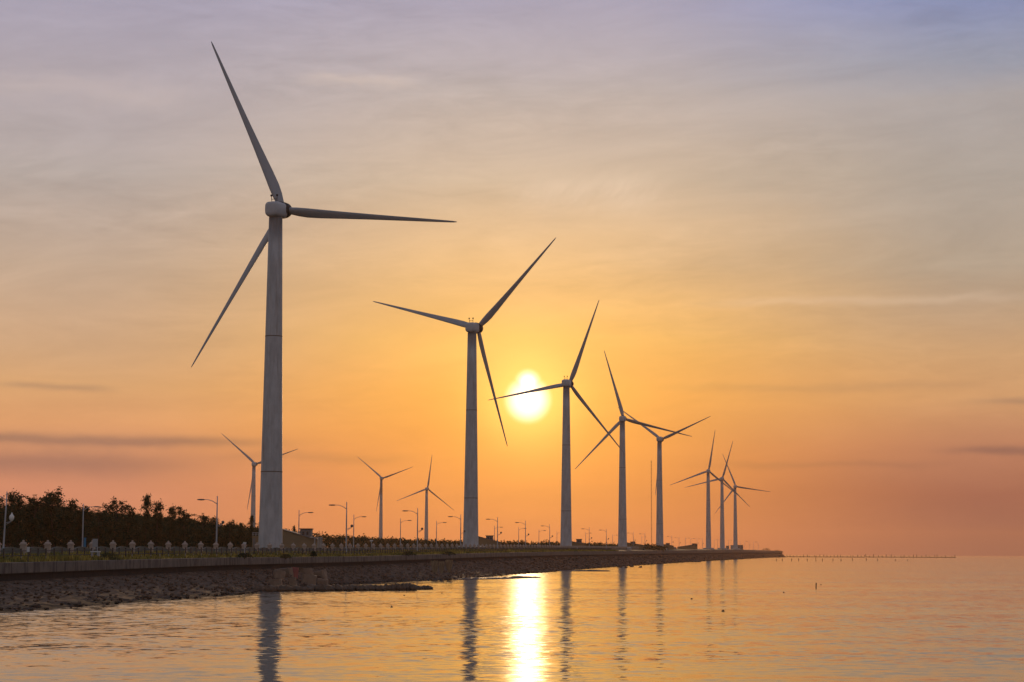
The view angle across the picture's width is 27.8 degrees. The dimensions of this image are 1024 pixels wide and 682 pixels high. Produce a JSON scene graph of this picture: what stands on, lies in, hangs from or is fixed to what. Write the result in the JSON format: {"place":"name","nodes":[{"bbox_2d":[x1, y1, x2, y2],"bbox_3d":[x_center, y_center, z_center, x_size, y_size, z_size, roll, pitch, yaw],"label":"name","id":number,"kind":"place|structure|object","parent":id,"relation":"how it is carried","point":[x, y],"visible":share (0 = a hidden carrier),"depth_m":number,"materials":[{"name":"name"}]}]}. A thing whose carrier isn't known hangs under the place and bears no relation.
{"place":"outdoors","nodes":[
{"label":"outdoors","id":0,"kind":"place"},
{"bbox_2d":[1,546,767,559],"bbox_3d":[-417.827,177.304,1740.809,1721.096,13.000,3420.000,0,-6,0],"label":"ground","id":1,"kind":"structure","parent":0,"point":[617,549],"depth_m":1127.49,"materials":[{"name":"soil"}]},
{"bbox_2d":[0,497,4,534],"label":"casuarina tree","id":2,"kind":"object","parent":1,"relation":"on","point":[1,505],"visible":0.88,"depth_m":463.87,"materials":[{"name":"green plant"}]},
{"bbox_2d":[0,492,13,547],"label":"street lamp","id":3,"kind":"object","parent":1,"relation":"on","point":[11,517],"visible":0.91,"depth_m":320.87,"materials":[{"name":"metal"}]},
{"bbox_2d":[0,488,19,546],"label":"casuarina tree","id":4,"kind":"object","parent":1,"relation":"on","point":[9,537],"visible":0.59,"depth_m":439.42,"materials":[{"name":"green plant"}]},
{"bbox_2d":[6,493,27,547],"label":"casuarina tree","id":5,"kind":"object","parent":1,"relation":"on","point":[17,512],"visible":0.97,"depth_m":422.88,"materials":[{"name":"green plant"}]},
{"bbox_2d":[21,494,51,546],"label":"casuarina tree","id":6,"kind":"object","parent":1,"relation":"on","point":[33,527],"visible":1,"depth_m":424.72,"materials":[{"name":"green plant"}]},
{"bbox_2d":[36,494,55,547],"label":"casuarina tree","id":7,"kind":"object","parent":1,"relation":"on","point":[43,539],"visible":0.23,"depth_m":439.60,"materials":[{"name":"green plant"}]},
{"bbox_2d":[37,486,68,546],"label":"casuarina tree","id":8,"kind":"object","parent":1,"relation":"on","point":[54,498],"visible":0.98,"depth_m":428.14,"materials":[{"name":"green plant"}]},
{"bbox_2d":[57,498,78,548],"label":"casuarina tree","id":9,"kind":"object","parent":1,"relation":"on","point":[68,515],"visible":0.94,"depth_m":427.17,"materials":[{"name":"green plant"}]},
{"bbox_2d":[73,503,97,546],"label":"casuarina tree","id":10,"kind":"object","parent":1,"relation":"on","point":[78,533],"visible":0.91,"depth_m":430.83,"materials":[{"name":"green plant"}]},
{"bbox_2d":[82,504,99,546],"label":"street lamp","id":11,"kind":"object","parent":1,"relation":"on","point":[83,521],"visible":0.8,"depth_m":413.58,"materials":[{"name":"metal"}]},
{"bbox_2d":[89,508,108,546],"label":"casuarina tree","id":12,"kind":"object","parent":1,"relation":"on","point":[97,534],"visible":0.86,"depth_m":457.81,"materials":[{"name":"green plant"}]},
{"bbox_2d":[100,496,131,546],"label":"casuarina tree","id":13,"kind":"object","parent":1,"relation":"on","point":[111,527],"visible":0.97,"depth_m":432.35,"materials":[{"name":"green plant"}]},
{"bbox_2d":[120,506,136,546],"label":"casuarina tree","id":14,"kind":"object","parent":1,"relation":"on","point":[128,538],"visible":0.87,"depth_m":450.11,"materials":[{"name":"green plant"}]},
{"bbox_2d":[138,493,152,546],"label":"casuarina tree","id":15,"kind":"object","parent":1,"relation":"on","point":[146,514],"visible":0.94,"depth_m":469.98,"materials":[{"name":"green plant"}]},
{"bbox_2d":[146,498,166,546],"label":"casuarina tree","id":16,"kind":"object","parent":1,"relation":"on","point":[158,527],"visible":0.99,"depth_m":455.43,"materials":[{"name":"green plant"}]},
{"bbox_2d":[162,505,179,546],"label":"casuarina tree","id":17,"kind":"object","parent":1,"relation":"on","point":[171,516],"visible":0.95,"depth_m":439.57,"materials":[{"name":"green plant"}]},
{"bbox_2d":[175,507,192,546],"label":"casuarina tree","id":18,"kind":"object","parent":1,"relation":"on","point":[184,529],"visible":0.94,"depth_m":450.74,"materials":[{"name":"green plant"}]},
{"bbox_2d":[192,513,211,546],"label":"casuarina tree","id":19,"kind":"object","parent":1,"relation":"on","point":[200,537],"visible":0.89,"depth_m":423.86,"materials":[{"name":"green plant"}]},
{"bbox_2d":[197,496,223,541],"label":"street lamp","id":20,"kind":"object","parent":1,"relation":"on","point":[222,522],"visible":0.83,"depth_m":342.46,"materials":[{"name":"metal"}]},
{"bbox_2d":[208,515,220,546],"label":"casuarina tree","id":21,"kind":"object","parent":1,"relation":"on","point":[213,526],"visible":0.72,"depth_m":462.09,"materials":[{"name":"green plant"}]},
{"bbox_2d":[222,520,237,547],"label":"casuarina tree","id":22,"kind":"object","parent":1,"relation":"on","point":[229,525],"visible":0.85,"depth_m":461.17,"materials":[{"name":"green plant"}]},
{"bbox_2d":[234,523,245,547],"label":"casuarina tree","id":23,"kind":"object","parent":1,"relation":"on","point":[240,532],"visible":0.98,"depth_m":449.06,"materials":[{"name":"green plant"}]},
{"bbox_2d":[247,515,254,546],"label":"casuarina tree","id":24,"kind":"object","parent":1,"relation":"on","point":[251,518],"visible":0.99,"depth_m":477.01,"materials":[{"name":"green plant"}]},
{"bbox_2d":[252,532,258,547],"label":"utility cabinet","id":25,"kind":"object","parent":1,"relation":"on","point":[255,538],"visible":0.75,"depth_m":399.45,"materials":[{"name":"metal"}]},
{"bbox_2d":[221,433,296,526],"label":"wind turbine","id":26,"kind":"object","parent":1,"relation":"on","point":[253,492],"visible":0.66,"depth_m":1579.22,"materials":[{"name":"paint"}]},
{"bbox_2d":[282,528,322,547],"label":"service building","id":27,"kind":"structure","parent":1,"relation":"on","point":[298,540],"depth_m":423.06,"materials":[{"name":"concrete"}]},
{"bbox_2d":[0,547,610,557],"bbox_3d":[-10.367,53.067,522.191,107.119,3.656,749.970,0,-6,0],"label":"fence","id":28,"kind":"object","parent":1,"relation":"on","point":[196,549],"visible":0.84,"depth_m":297.89,"materials":[{"name":"metal"}]},
{"bbox_2d":[0,548,618,562],"bbox_3d":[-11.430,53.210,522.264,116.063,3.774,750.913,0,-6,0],"label":"grass","id":29,"kind":"structure","parent":1,"relation":"on","point":[64,556],"depth_m":285.99,"materials":[{"name":"green plant"}]},
{"bbox_2d":[191,41,456,547],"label":"wind turbine","id":30,"kind":"object","parent":1,"relation":"on","point":[278,210],"visible":0.94,"depth_m":395.57,"materials":[{"name":"paint"}]},
{"bbox_2d":[0,501,665,551],"bbox_3d":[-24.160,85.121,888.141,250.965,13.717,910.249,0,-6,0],"label":"woodland","id":31,"kind":"object","parent":1,"relation":"on","point":[336,540],"visible":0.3,"depth_m":513.31,"materials":[{"name":"green plant"}]},
{"bbox_2d":[0,540,676,554],"bbox_3d":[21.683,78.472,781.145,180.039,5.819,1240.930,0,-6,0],"label":"balustrade","id":32,"kind":"object","parent":1,"relation":"on","point":[70,544],"visible":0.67,"depth_m":335.87,"materials":[{"name":"concrete"}]},
{"bbox_2d":[329,502,352,551],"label":"street lamp","id":33,"kind":"object","parent":1,"relation":"on","point":[351,526],"visible":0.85,"depth_m":383.72,"materials":[{"name":"metal"}]},
{"bbox_2d":[353,516,365,546],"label":"street lamp","id":34,"kind":"object","parent":1,"relation":"on","point":[353,530],"visible":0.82,"depth_m":549.26,"materials":[{"name":"metal"}]},
{"bbox_2d":[358,457,411,538],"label":"wind turbine","id":35,"kind":"object","parent":1,"relation":"on","point":[381,510],"visible":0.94,"depth_m":2207.11,"materials":[{"name":"paint"}]},
{"bbox_2d":[0,550,782,580],"bbox_3d":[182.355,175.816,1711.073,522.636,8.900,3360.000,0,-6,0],"label":"sea wall","id":36,"kind":"structure","parent":1,"relation":"on","point":[13,571],"depth_m":285.80,"materials":[{"name":"concrete"}]},
{"bbox_2d":[92,539,97,555],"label":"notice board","id":37,"kind":"object","parent":36,"relation":"on","point":[95,542],"visible":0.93,"depth_m":230.84,"materials":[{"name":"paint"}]},
{"bbox_2d":[101,552,119,559],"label":"shrub","id":38,"kind":"object","parent":36,"relation":"on","point":[104,555],"visible":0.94,"depth_m":238.42,"materials":[{"name":"green plant"}]},
{"bbox_2d":[237,553,252,558],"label":"shrub","id":39,"kind":"object","parent":36,"relation":"on","point":[244,555],"visible":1,"depth_m":283.26,"materials":[{"name":"green plant"}]},
{"bbox_2d":[280,554,291,558],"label":"shrub","id":40,"kind":"object","parent":36,"relation":"on","point":[285,556],"visible":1,"depth_m":298.13,"materials":[{"name":"green plant"}]},
{"bbox_2d":[402,551,415,555],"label":"shrub","id":41,"kind":"object","parent":36,"relation":"on","point":[407,554],"visible":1,"depth_m":397.55,"materials":[{"name":"green plant"}]},
{"bbox_2d":[442,551,454,555],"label":"shrub","id":42,"kind":"object","parent":36,"relation":"on","point":[449,553],"visible":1,"depth_m":437.45,"materials":[{"name":"green plant"}]},
{"bbox_2d":[400,518,411,543],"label":"street lamp","id":43,"kind":"object","parent":1,"relation":"on","point":[400,528],"visible":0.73,"depth_m":626.07,"materials":[{"name":"metal"}]},
{"bbox_2d":[403,508,422,549],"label":"street lamp","id":44,"kind":"object","parent":1,"relation":"on","point":[417,526],"visible":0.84,"depth_m":449.42,"materials":[{"name":"metal"}]},
{"bbox_2d":[397,458,450,539],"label":"wind turbine","id":45,"kind":"object","parent":1,"relation":"on","point":[426,489],"visible":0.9,"depth_m":2172.22,"materials":[{"name":"paint"}]},
{"bbox_2d":[448,516,464,544],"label":"street lamp","id":46,"kind":"object","parent":1,"relation":"on","point":[460,527],"visible":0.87,"depth_m":541.28,"materials":[{"name":"metal"}]},
{"bbox_2d":[373,238,555,546],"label":"wind turbine","id":47,"kind":"object","parent":1,"relation":"on","point":[470,522],"visible":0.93,"depth_m":610.11,"materials":[{"name":"paint"}]},
{"bbox_2d":[478,535,500,546],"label":"service building","id":48,"kind":"structure","parent":1,"relation":"on","point":[488,540],"depth_m":651.94,"materials":[{"name":"concrete"}]},
{"bbox_2d":[486,517,501,547],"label":"street lamp","id":49,"kind":"object","parent":1,"relation":"on","point":[497,530],"visible":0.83,"depth_m":588.06,"materials":[{"name":"metal"}]},
{"bbox_2d":[515,521,528,544],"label":"street lamp","id":50,"kind":"object","parent":1,"relation":"on","point":[525,531],"visible":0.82,"depth_m":667.18,"materials":[{"name":"metal"}]},
{"bbox_2d":[489,301,622,548],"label":"wind turbine","id":51,"kind":"object","parent":1,"relation":"on","point":[566,523],"visible":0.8,"depth_m":817.37,"materials":[{"name":"paint"}]},
{"bbox_2d":[572,539,585,545],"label":"service building","id":52,"kind":"structure","parent":1,"relation":"on","point":[578,542],"depth_m":855.92,"materials":[{"name":"concrete"}]},
{"bbox_2d":[575,351,691,549],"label":"wind turbine","id":53,"kind":"object","parent":1,"relation":"on","point":[622,530],"visible":0.91,"depth_m":1045.71,"materials":[{"name":"paint"}]},
{"bbox_2d":[627,542,642,549],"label":"service building","id":54,"kind":"structure","parent":1,"relation":"on","point":[639,546],"depth_m":1104.64,"materials":[{"name":"concrete"}]},
{"bbox_2d":[623,411,709,549],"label":"wind turbine","id":55,"kind":"object","parent":1,"relation":"on","point":[659,522],"visible":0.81,"depth_m":1245.63,"materials":[{"name":"paint"}]},
{"bbox_2d":[664,543,673,549],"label":"service building","id":56,"kind":"structure","parent":1,"relation":"on","point":[669,546],"depth_m":1283.71,"materials":[{"name":"concrete"}]},
{"bbox_2d":[677,543,697,548],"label":"service building","id":57,"kind":"structure","parent":1,"relation":"on","point":[693,546],"depth_m":1492.63,"materials":[{"name":"metal"}]},
{"bbox_2d":[671,433,739,549],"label":"wind turbine","id":58,"kind":"object","parent":1,"relation":"on","point":[708,524],"visible":0.95,"depth_m":1741.46,"materials":[{"name":"paint"}]},
{"bbox_2d":[684,442,749,549],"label":"wind turbine","id":59,"kind":"object","parent":1,"relation":"on","point":[722,540],"visible":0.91,"depth_m":1915.38,"materials":[{"name":"paint"}]},
{"bbox_2d":[715,456,768,549],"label":"wind turbine","id":60,"kind":"object","parent":1,"relation":"on","point":[735,541],"visible":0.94,"depth_m":2148.63,"materials":[{"name":"paint"}]},
{"bbox_2d":[0,555,781,612],"bbox_3d":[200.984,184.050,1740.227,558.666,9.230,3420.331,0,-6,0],"label":"embankment slope","id":61,"kind":"structure","parent":0,"point":[73,598],"depth_m":242.28,"materials":[{"name":"stone"}]},
{"bbox_2d":[267,579,281,585],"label":"concrete block","id":62,"kind":"structure","parent":61,"relation":"on","point":[275,582],"depth_m":280.06,"materials":[{"name":"grey concrete"}]},
{"bbox_2d":[272,569,285,579],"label":"concrete block","id":63,"kind":"structure","parent":61,"relation":"on","point":[278,574],"depth_m":292.59,"materials":[{"name":"grey concrete"}]},
{"bbox_2d":[279,568,293,577],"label":"concrete block","id":64,"kind":"structure","parent":61,"relation":"on","point":[288,571],"depth_m":303.40,"materials":[{"name":"grey concrete"}]},
{"bbox_2d":[288,577,296,585],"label":"concrete block","id":65,"kind":"structure","parent":61,"relation":"on","point":[292,581],"depth_m":292.51,"materials":[{"name":"grey concrete"}]},
{"bbox_2d":[291,567,298,578],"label":"concrete block","id":66,"kind":"structure","parent":61,"relation":"on","point":[295,571],"depth_m":304.96,"materials":[{"name":"red concrete"}]},
{"bbox_2d":[298,567,313,574],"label":"concrete block","id":67,"kind":"structure","parent":61,"relation":"on","point":[307,570],"depth_m":315.54,"materials":[{"name":"grey concrete"}]},
{"bbox_2d":[301,573,316,584],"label":"concrete block","id":68,"kind":"structure","parent":61,"relation":"on","point":[308,579],"depth_m":301.01,"materials":[{"name":"grey concrete"}]},
{"bbox_2d":[313,569,327,578],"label":"concrete block","id":69,"kind":"structure","parent":61,"relation":"on","point":[322,573],"depth_m":317.63,"materials":[{"name":"grey concrete"}]},
{"bbox_2d":[317,578,327,584],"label":"concrete block","id":70,"kind":"structure","parent":61,"relation":"on","point":[322,581],"depth_m":307.80,"materials":[{"name":"grey concrete"}]},
{"bbox_2d":[0,553,785,610],"bbox_3d":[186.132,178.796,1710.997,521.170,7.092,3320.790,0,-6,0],"label":"riprap","id":71,"kind":"object","parent":61,"relation":"on","point":[541,565],"visible":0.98,"depth_m":371.36,"materials":[{"name":"stone"}]},
{"bbox_2d":[454,576,541,579],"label":"mud bank","id":72,"kind":"structure","parent":61,"relation":"on","point":[509,577],"depth_m":400.05,"materials":[{"name":"brown soil"}]},
{"bbox_2d":[558,570,608,570],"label":"mud bank","id":73,"kind":"structure","parent":61,"relation":"on","point":[583,570],"depth_m":578.03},
{"bbox_2d":[0,555,1023,681],"bbox_3d":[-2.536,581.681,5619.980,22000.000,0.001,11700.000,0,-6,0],"label":"water","id":74,"kind":"structure","parent":0,"point":[859,618],"depth_m":134.95,"materials":[{"name":"brown liquid"}]},
{"bbox_2d":[252,583,432,590],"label":"breakwater","id":75,"kind":"object","parent":74,"relation":"in","point":[351,587],"visible":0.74,"depth_m":269.96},
{"bbox_2d":[787,554,864,556],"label":"oyster rack","id":76,"kind":"object","parent":74,"relation":"in","point":[809,556],"visible":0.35,"depth_m":3543.25,"materials":[{"name":"brown wood"}]},
{"bbox_2d":[865,554,955,557],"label":"oyster rack","id":77,"kind":"object","parent":74,"relation":"in","point":[926,557],"visible":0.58,"depth_m":3636.74,"materials":[{"name":"brown wood"}]},
{"bbox_2d":[0,0,1023,555],"label":"sky","id":78,"kind":"structure","parent":0,"point":[795,226],"materials":[{"name":"orange"}]}
]}

